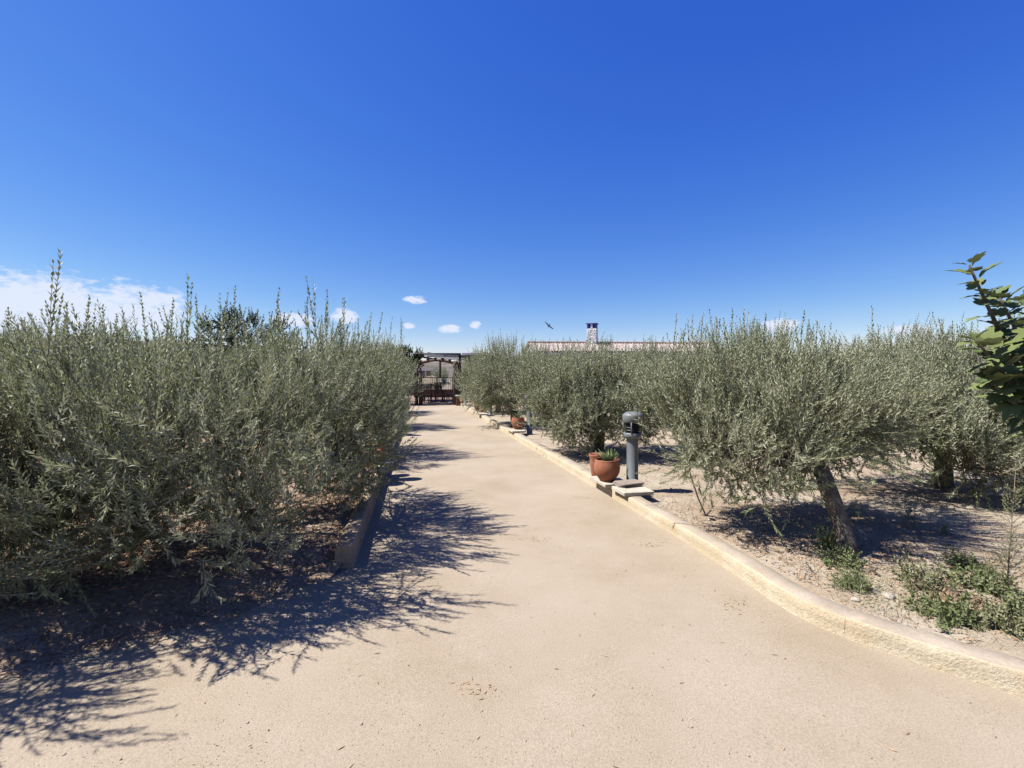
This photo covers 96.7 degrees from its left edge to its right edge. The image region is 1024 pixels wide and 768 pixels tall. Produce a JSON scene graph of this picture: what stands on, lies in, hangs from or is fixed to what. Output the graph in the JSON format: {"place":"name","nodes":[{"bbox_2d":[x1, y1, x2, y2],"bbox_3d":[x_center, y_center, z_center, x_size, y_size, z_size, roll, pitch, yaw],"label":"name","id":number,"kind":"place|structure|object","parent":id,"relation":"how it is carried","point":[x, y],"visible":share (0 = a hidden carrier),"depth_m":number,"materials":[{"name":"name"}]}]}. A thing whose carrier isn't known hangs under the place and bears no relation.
{"place":"outdoors","nodes":[
{"label":"outdoors","id":0,"kind":"place"},
{"bbox_2d":[0,410,398,668],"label":"soil bed","id":1,"kind":"object","parent":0,"point":[22,633],"visible":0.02,"depth_m":3.19,"materials":[{"name":"brown soil"}]},
{"bbox_2d":[0,249,167,601],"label":"olive tree","id":2,"kind":"object","parent":1,"relation":"on","point":[27,515],"visible":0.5,"depth_m":2.80,"materials":[{"name":"green plant"}]},
{"bbox_2d":[0,303,176,452],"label":"olive tree","id":3,"kind":"object","parent":1,"relation":"on","point":[35,340],"visible":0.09,"depth_m":7.42,"materials":[{"name":"green plant"}]},
{"bbox_2d":[0,495,359,677],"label":"leaf litter","id":4,"kind":"object","parent":1,"relation":"on","point":[66,640],"visible":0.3,"depth_m":3.28,"materials":[{"name":"brown plant"}]},
{"bbox_2d":[0,466,359,585],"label":"bed rubble","id":5,"kind":"object","parent":1,"relation":"on","point":[250,544],"visible":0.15,"depth_m":3.89,"materials":[{"name":"beige stone"}]},
{"bbox_2d":[130,329,234,429],"bbox_3d":[-8.871,-0.046,12.516,2.974,2.971,3.871,-1,1,-34],"label":"olive tree","id":6,"kind":"object","parent":1,"relation":"on","point":[203,351],"visible":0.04,"depth_m":12.11,"materials":[{"name":"green plant"}]},
{"bbox_2d":[0,274,421,616],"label":"olive tree","id":7,"kind":"object","parent":1,"relation":"on","point":[118,489],"visible":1,"depth_m":3.09,"materials":[{"name":"green plant"}]},
{"bbox_2d":[219,313,420,452],"bbox_3d":[-3.763,0.013,9.002,4.005,2.857,3.380,0,1,0],"label":"olive tree","id":8,"kind":"object","parent":1,"relation":"on","point":[403,378],"visible":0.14,"depth_m":8.81,"materials":[{"name":"green plant"}]},
{"bbox_2d":[311,330,428,403],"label":"olive tree","id":9,"kind":"object","parent":1,"relation":"on","point":[414,377],"visible":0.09,"depth_m":13.80,"materials":[{"name":"green plant"}]},
{"bbox_2d":[388,343,424,369],"bbox_3d":[-6.188,-0.511,24.894,2.768,3.520,2.414,-1,1,-25],"label":"climbing shrub","id":10,"kind":"object","parent":1,"relation":"on","point":[419,355],"visible":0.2,"depth_m":24.91,"materials":[{"name":"green plant"}]},
{"bbox_2d":[405,396,474,404],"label":"terrace","id":11,"kind":"structure","parent":0,"point":[433,402],"depth_m":27.22,"materials":[{"name":"beige concrete"}]},
{"bbox_2d":[422,386,430,401],"bbox_3d":[-5.101,0.587,27.012,0.450,0.985,0.452,0,1,9],"label":"garden chair","id":12,"kind":"object","parent":11,"relation":"on","point":[426,393],"visible":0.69,"depth_m":26.79,"materials":[{"name":"brown wood"}]},
{"bbox_2d":[418,375,449,399],"bbox_3d":[-5.141,0.217,29.008,2.472,1.650,2.438,0,1,0],"label":"thatched parasol","id":13,"kind":"object","parent":11,"relation":"on","point":[429,381],"visible":0.61,"depth_m":28.37,"materials":[{"name":"wicker"}]},
{"bbox_2d":[422,389,445,400],"bbox_3d":[-4.750,0.699,27.618,1.400,0.740,0.800,0,1,0],"label":"garden table","id":14,"kind":"object","parent":11,"relation":"on","point":[433,389],"visible":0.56,"depth_m":27.45,"materials":[{"name":"brown wood"}]},
{"bbox_2d":[435,386,442,401],"bbox_3d":[-4.350,0.587,27.012,0.450,0.985,0.452,0,1,-6],"label":"garden chair","id":15,"kind":"object","parent":11,"relation":"on","point":[438,392],"visible":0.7,"depth_m":26.80,"materials":[{"name":"brown wood"}]},
{"bbox_2d":[415,352,473,394],"bbox_3d":[-4.042,-0.386,28.987,2.536,2.884,9.021,0,1,0],"label":"pergola","id":16,"kind":"object","parent":11,"relation":"on","point":[442,356],"visible":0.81,"depth_m":24.88,"materials":[{"name":"wood"}]},
{"bbox_2d":[462,353,502,402],"bbox_3d":[-1.575,-0.321,26.199,2.350,2.860,2.400,0,1,0],"label":"garden shelter","id":17,"kind":"object","parent":11,"relation":"on","point":[468,354],"visible":0.22,"depth_m":25.08,"materials":[{"name":"grey wood"}]},
{"bbox_2d":[414,389,485,396],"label":"terrace wall","id":18,"kind":"structure","parent":0,"point":[447,391],"depth_m":32.90,"materials":[{"name":"red brick"}]},
{"bbox_2d":[1,335,976,376],"bbox_3d":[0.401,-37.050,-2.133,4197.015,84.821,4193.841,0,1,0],"label":"hills","id":19,"kind":"structure","parent":0,"point":[444,365],"depth_m":786.10,"materials":[{"name":"green plant"}]},
{"bbox_2d":[0,405,1023,767],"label":"path","id":20,"kind":"structure","parent":0,"point":[460,455],"depth_m":2.46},
{"bbox_2d":[335,402,406,568],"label":"path kerb","id":21,"kind":"structure","parent":20,"relation":"on","point":[348,547],"depth_m":4.20,"materials":[{"name":"concrete"}]},
{"bbox_2d":[367,460,390,472],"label":"stone slab","id":22,"kind":"structure","parent":21,"relation":"on","point":[375,471],"depth_m":6.62,"materials":[{"name":"grey stone"}]},
{"bbox_2d":[365,449,380,469],"bbox_3d":[-2.060,1.106,6.682,0.280,0.270,0.280,0,1,17],"label":"terracotta pot","id":23,"kind":"object","parent":22,"relation":"on","point":[373,456],"visible":0.18,"depth_m":6.59,"materials":[{"name":"ceramic"}]},
{"bbox_2d":[455,395,460,405],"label":"planter wall","id":24,"kind":"structure","parent":20,"relation":"on","point":[458,402],"depth_m":24.01,"materials":[{"name":"stone"}]},
{"bbox_2d":[97,465,908,767],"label":"stray leaves","id":25,"kind":"object","parent":20,"relation":"on","point":[554,668],"visible":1,"depth_m":2.37,"materials":[{"name":"brown plant"}]},
{"bbox_2d":[0,467,1023,767],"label":"path grit","id":26,"kind":"object","parent":20,"relation":"on","point":[492,693],"visible":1,"depth_m":2.17,"materials":[{"name":"beige gravel"}]},
{"bbox_2d":[462,405,1023,698],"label":"path kerb","id":27,"kind":"structure","parent":20,"relation":"on","point":[991,669],"depth_m":2.87,"materials":[{"name":"concrete"}]},
{"bbox_2d":[508,428,525,432],"bbox_3d":[0.121,1.225,11.975,0.363,0.045,0.604,0,1,-13],"label":"stone slab","id":28,"kind":"object","parent":27,"relation":"on","point":[512,430],"depth_m":11.80,"materials":[{"name":"beige stone"}]},
{"bbox_2d":[511,417,524,428],"bbox_3d":[0.160,1.044,12.122,0.360,0.310,0.360,0,1,12],"label":"terracotta pot","id":29,"kind":"object","parent":28,"relation":"on","point":[514,420],"visible":0.9,"depth_m":11.99,"materials":[{"name":"ceramic"}]},
{"bbox_2d":[513,413,523,417],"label":"potted plant","id":30,"kind":"object","parent":29,"relation":"on","point":[517,415],"visible":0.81,"depth_m":12.07,"materials":[{"name":"green plant"}]},
{"bbox_2d":[589,452,600,475],"bbox_3d":[1.235,1.181,6.623,0.240,0.330,0.240,0,1,9],"label":"terracotta pot","id":31,"kind":"object","parent":27,"relation":"on","point":[593,456],"visible":0.47,"depth_m":6.57,"materials":[{"name":"ceramic"}]},
{"bbox_2d":[590,476,622,487],"bbox_3d":[1.340,1.333,6.246,0.365,0.045,0.523,0,1,-13],"label":"stone slab","id":32,"kind":"object","parent":27,"relation":"on","point":[601,483],"depth_m":6.11,"materials":[{"name":"beige stone"}]},
{"bbox_2d":[594,457,619,481],"bbox_3d":[1.290,1.165,6.183,0.350,0.290,0.350,0,1,8],"label":"terracotta pot","id":33,"kind":"object","parent":32,"relation":"on","point":[607,471],"visible":0.89,"depth_m":6.05,"materials":[{"name":"ceramic"}]},
{"bbox_2d":[595,447,618,460],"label":"potted plant","id":34,"kind":"object","parent":33,"relation":"in","point":[606,456],"visible":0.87,"depth_m":6.14,"materials":[{"name":"green plant"}]},
{"bbox_2d":[612,486,653,496],"bbox_3d":[1.519,1.342,5.745,0.403,0.045,0.364,0,1,-13],"label":"stone slab","id":35,"kind":"object","parent":27,"relation":"on","point":[633,491],"depth_m":5.65,"materials":[{"name":"beige stone"}]},
{"bbox_2d":[613,483,641,486],"bbox_3d":[1.499,1.307,5.924,0.323,0.016,0.224,0,1,-7],"label":"clay tile","id":36,"kind":"object","parent":35,"relation":"on","point":[628,486],"visible":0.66,"depth_m":5.83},
{"bbox_2d":[613,482,643,486],"bbox_3d":[1.511,1.290,5.914,0.323,0.016,0.224,0,1,-14],"label":"clay tile","id":37,"kind":"object","parent":36,"relation":"on","point":[627,485],"visible":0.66,"depth_m":5.82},
{"bbox_2d":[614,479,644,485],"bbox_3d":[1.524,1.274,5.905,0.324,0.016,0.226,0,1,-21],"label":"clay tile","id":38,"kind":"object","parent":37,"relation":"on","point":[629,482],"visible":1,"depth_m":5.85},
{"bbox_2d":[622,411,642,479],"bbox_3d":[1.620,0.921,6.118,0.270,1.108,0.270,0,1,0],"label":"bollard light","id":39,"kind":"object","parent":38,"relation":"on","point":[632,434],"visible":0.75,"depth_m":6.05,"materials":[{"name":"grey paint"}]},
{"bbox_2d":[0,0,1023,360],"label":"sky","id":40,"kind":"structure","parent":0,"point":[459,172],"materials":[{"name":"blue"}]},
{"bbox_2d":[525,323,721,387],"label":"house","id":41,"kind":"structure","parent":0,"point":[594,332],"depth_m":38.22,"materials":[{"name":"paint"}]},
{"bbox_2d":[402,378,972,395],"bbox_3d":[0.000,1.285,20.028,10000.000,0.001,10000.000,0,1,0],"label":"ground","id":42,"kind":"structure","parent":0,"point":[447,386],"depth_m":75.33,"materials":[{"name":"beige soil"}]},
{"bbox_2d":[184,302,298,414],"bbox_3d":[-8.673,-0.642,14.932,3.563,3.946,2.791,-1,1,-29],"label":"dark tree","id":43,"kind":"object","parent":42,"relation":"on","point":[230,338],"visible":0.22,"depth_m":14.39,"materials":[{"name":"green plant"}]},
{"bbox_2d":[415,368,417,404],"bbox_3d":[-5.157,0.178,24.627,0.172,2.122,0.169,0,1,0],"label":"gate post","id":44,"kind":"object","parent":42,"relation":"on","point":[416,397],"visible":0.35,"depth_m":24.57,"materials":[{"name":"brown wood"}]},
{"bbox_2d":[403,369,435,394],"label":"outbuilding","id":45,"kind":"structure","parent":42,"relation":"on","point":[426,372],"depth_m":37.52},
{"bbox_2d":[419,368,421,404],"bbox_3d":[-4.967,0.198,24.629,0.168,2.082,0.172,0,1,0],"label":"gate post","id":46,"kind":"object","parent":42,"relation":"on","point":[420,393],"visible":0.61,"depth_m":24.56,"materials":[{"name":"brown wood"}]},
{"bbox_2d":[421,377,452,403],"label":"garden gate","id":47,"kind":"structure","parent":46,"relation":"attached to","point":[437,398],"depth_m":24.60,"materials":[{"name":"metal"}]},
{"bbox_2d":[430,366,449,388],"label":"olive tree","id":48,"kind":"object","parent":42,"relation":"on","point":[436,373],"visible":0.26,"depth_m":43.77,"materials":[{"name":"green plant"}]},
{"bbox_2d":[453,363,455,404],"bbox_3d":[-3.118,0.048,24.627,0.168,2.381,0.169,0,1,0],"label":"gate post","id":49,"kind":"object","parent":42,"relation":"on","point":[454,390],"visible":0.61,"depth_m":24.57,"materials":[{"name":"brown wood"}]},
{"bbox_2d":[456,364,458,394],"bbox_3d":[-2.946,0.088,24.626,0.170,2.301,0.163,0,1,0],"label":"gate post","id":50,"kind":"object","parent":42,"relation":"on","point":[457,388],"visible":0.6,"depth_m":24.56,"materials":[{"name":"brown wood"}]},
{"bbox_2d":[452,366,468,386],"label":"olive tree","id":51,"kind":"object","parent":42,"relation":"on","point":[463,372],"visible":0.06,"depth_m":42.21,"materials":[{"name":"green plant"}]},
{"bbox_2d":[468,400,1023,658],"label":"soil bed","id":52,"kind":"object","parent":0,"point":[897,487],"visible":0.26,"depth_m":4.82,"materials":[{"name":"beige soil"}]},
{"bbox_2d":[454,346,538,412],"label":"olive tree","id":53,"kind":"object","parent":52,"relation":"on","point":[467,368],"visible":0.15,"depth_m":19.00,"materials":[{"name":"green plant"}]},
{"bbox_2d":[451,331,568,426],"bbox_3d":[0.089,-0.112,14.093,4.148,3.216,3.554,0,1,-9],"label":"olive tree","id":54,"kind":"object","parent":52,"relation":"on","point":[489,385],"visible":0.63,"depth_m":13.77,"materials":[{"name":"green plant"}]},
{"bbox_2d":[525,395,532,434],"bbox_3d":[0.470,0.809,12.117,0.270,1.108,0.270,0,1,0],"label":"bollard light","id":55,"kind":"object","parent":52,"relation":"on","point":[529,429],"visible":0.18,"depth_m":12.05,"materials":[{"name":"grey paint"}]},
{"bbox_2d":[505,328,702,458],"bbox_3d":[1.910,0.199,9.100,4.203,2.664,3.308,0,1,0],"label":"olive tree","id":56,"kind":"object","parent":52,"relation":"on","point":[586,398],"visible":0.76,"depth_m":8.54,"materials":[{"name":"green plant"}]},
{"bbox_2d":[607,345,681,414],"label":"olive tree","id":57,"kind":"object","parent":52,"relation":"on","point":[652,363],"depth_m":14.49,"materials":[{"name":"green plant"}]},
{"bbox_2d":[691,479,726,518],"bbox_3d":[2.486,1.255,4.894,1.090,0.402,0.216,1,1,27],"label":"irrigation hose","id":58,"kind":"object","parent":52,"relation":"on","point":[701,505],"visible":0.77,"depth_m":5.02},
{"bbox_2d":[679,309,828,426],"bbox_3d":[5.609,-0.066,10.591,3.554,3.216,4.148,0,1,-16],"label":"olive tree","id":59,"kind":"object","parent":52,"relation":"on","point":[753,335],"visible":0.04,"depth_m":9.96,"materials":[{"name":"green plant"}]},
{"bbox_2d":[532,438,1023,654],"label":"bed rubble","id":60,"kind":"object","parent":52,"relation":"on","point":[803,545],"visible":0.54,"depth_m":4.36,"materials":[{"name":"beige gravel"}]},
{"bbox_2d":[615,309,973,557],"bbox_3d":[2.748,0.400,4.658,3.354,2.400,2.711,0,1,0],"label":"olive tree","id":61,"kind":"object","parent":52,"relation":"on","point":[750,398],"visible":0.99,"depth_m":4.18,"materials":[{"name":"green plant"}]},
{"bbox_2d":[804,522,838,549],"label":"weed","id":62,"kind":"object","parent":52,"relation":"on","point":[823,539],"visible":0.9,"depth_m":3.96,"materials":[{"name":"green plant"}]},
{"bbox_2d":[645,479,1023,649],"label":"leaf litter","id":63,"kind":"object","parent":52,"relation":"on","point":[874,559],"visible":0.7,"depth_m":4.17,"materials":[{"name":"brown plant"}]},
{"bbox_2d":[814,539,880,574],"bbox_3d":[2.625,1.368,3.647,0.388,0.194,0.394,0,1,9],"label":"weed","id":64,"kind":"object","parent":52,"relation":"on","point":[844,558],"visible":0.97,"depth_m":3.60,"materials":[{"name":"green plant"}]},
{"bbox_2d":[822,565,884,595],"bbox_3d":[2.393,1.403,3.224,0.399,0.183,0.336,0,1,0],"label":"weed","id":65,"kind":"object","parent":52,"relation":"on","point":[848,580],"visible":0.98,"depth_m":3.21,"materials":[{"name":"green plant"}]},
{"bbox_2d":[848,497,862,517],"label":"olive seedling","id":66,"kind":"object","parent":52,"relation":"on","point":[856,510],"visible":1,"depth_m":4.94,"materials":[{"name":"green plant"}]},
{"bbox_2d":[851,597,859,601],"bbox_3d":[2.299,1.444,3.047,0.052,0.027,0.042,0,1,0],"label":"stone","id":67,"kind":"object","parent":52,"relation":"on","point":[854,599],"visible":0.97,"depth_m":3.04,"materials":[{"name":"white stone"}]},
{"bbox_2d":[882,592,895,599],"bbox_3d":[2.572,1.450,3.109,0.076,0.046,0.067,-1,1,-33],"label":"stone","id":68,"kind":"object","parent":52,"relation":"on","point":[886,595],"visible":0.83,"depth_m":3.09,"materials":[{"name":"white stone"}]},
{"bbox_2d":[835,310,971,400],"bbox_3d":[9.473,-0.108,11.528,4.258,3.268,3.272,-1,1,-35],"label":"olive tree","id":69,"kind":"object","parent":52,"relation":"on","point":[900,344],"visible":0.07,"depth_m":10.88,"materials":[{"name":"green plant"}]},
{"bbox_2d":[893,499,917,518],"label":"olive seedling","id":70,"kind":"object","parent":52,"relation":"on","point":[910,510],"visible":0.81,"depth_m":4.88,"materials":[{"name":"green plant"}]},
{"bbox_2d":[795,306,1023,509],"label":"olive tree","id":71,"kind":"object","parent":52,"relation":"on","point":[971,426],"visible":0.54,"depth_m":5.46,"materials":[{"name":"green plant"}]},
{"bbox_2d":[797,547,1023,649],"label":"grass","id":72,"kind":"structure","parent":52,"relation":"on","point":[885,587],"depth_m":3.03,"materials":[{"name":"green plant"}]},
{"bbox_2d":[896,495,924,528],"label":"olive seedling","id":73,"kind":"object","parent":52,"relation":"on","point":[913,520],"visible":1,"depth_m":4.54,"materials":[{"name":"green plant"}]},
{"bbox_2d":[884,548,982,597],"bbox_3d":[3.032,1.359,3.300,0.523,0.250,0.507,1,1,40],"label":"weed","id":74,"kind":"object","parent":52,"relation":"on","point":[910,574],"visible":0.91,"depth_m":3.28,"materials":[{"name":"green plant"}]},
{"bbox_2d":[938,519,951,535],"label":"olive seedling","id":75,"kind":"object","parent":52,"relation":"on","point":[945,527],"visible":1,"depth_m":4.36,"materials":[{"name":"green plant"}]},
{"bbox_2d":[911,578,998,612],"bbox_3d":[2.938,1.417,3.052,0.454,0.155,0.438,-1,1,-29],"label":"weed","id":76,"kind":"object","parent":52,"relation":"on","point":[942,592],"visible":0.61,"depth_m":3.04,"materials":[{"name":"green plant"}]},
{"bbox_2d":[900,578,1010,634],"bbox_3d":[2.747,1.411,2.881,0.505,0.180,0.473,0,1,0],"label":"weed","id":77,"kind":"object","parent":52,"relation":"on","point":[946,618],"visible":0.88,"depth_m":2.81,"materials":[{"name":"green plant"}]},
{"bbox_2d":[918,551,1020,599],"bbox_3d":[3.332,1.378,3.247,0.616,0.227,0.474,0,1,15],"label":"weed","id":78,"kind":"object","parent":52,"relation":"on","point":[987,584],"visible":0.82,"depth_m":3.21,"materials":[{"name":"green plant"}]},
{"bbox_2d":[940,544,1005,579],"bbox_3d":[3.613,1.388,3.574,0.484,0.162,0.346,-1,1,-40],"label":"weed","id":79,"kind":"object","parent":52,"relation":"on","point":[956,557],"visible":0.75,"depth_m":3.58,"materials":[{"name":"green plant"}]},
{"bbox_2d":[944,251,1023,435],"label":"fig tree","id":80,"kind":"object","parent":52,"relation":"on","point":[1008,386],"visible":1,"depth_m":2.88,"materials":[{"name":"green plant"}]},
{"bbox_2d":[953,588,1023,640],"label":"weed","id":81,"kind":"object","parent":52,"relation":"on","point":[1009,619],"visible":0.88,"depth_m":2.75,"materials":[{"name":"green plant"}]},
{"bbox_2d":[960,306,1023,424],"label":"olive tree","id":82,"kind":"object","parent":52,"relation":"on","point":[984,332],"depth_m":8.31,"materials":[{"name":"green plant"}]},
{"bbox_2d":[982,471,1023,585],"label":"tall weed","id":83,"kind":"object","parent":52,"relation":"on","point":[1016,491],"visible":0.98,"depth_m":3.14,"materials":[{"name":"green plant"}]},
{"bbox_2d":[992,590,1023,625],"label":"weed","id":84,"kind":"object","parent":52,"relation":"on","point":[1016,602],"visible":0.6,"depth_m":2.84,"materials":[{"name":"green plant"}]}
]}

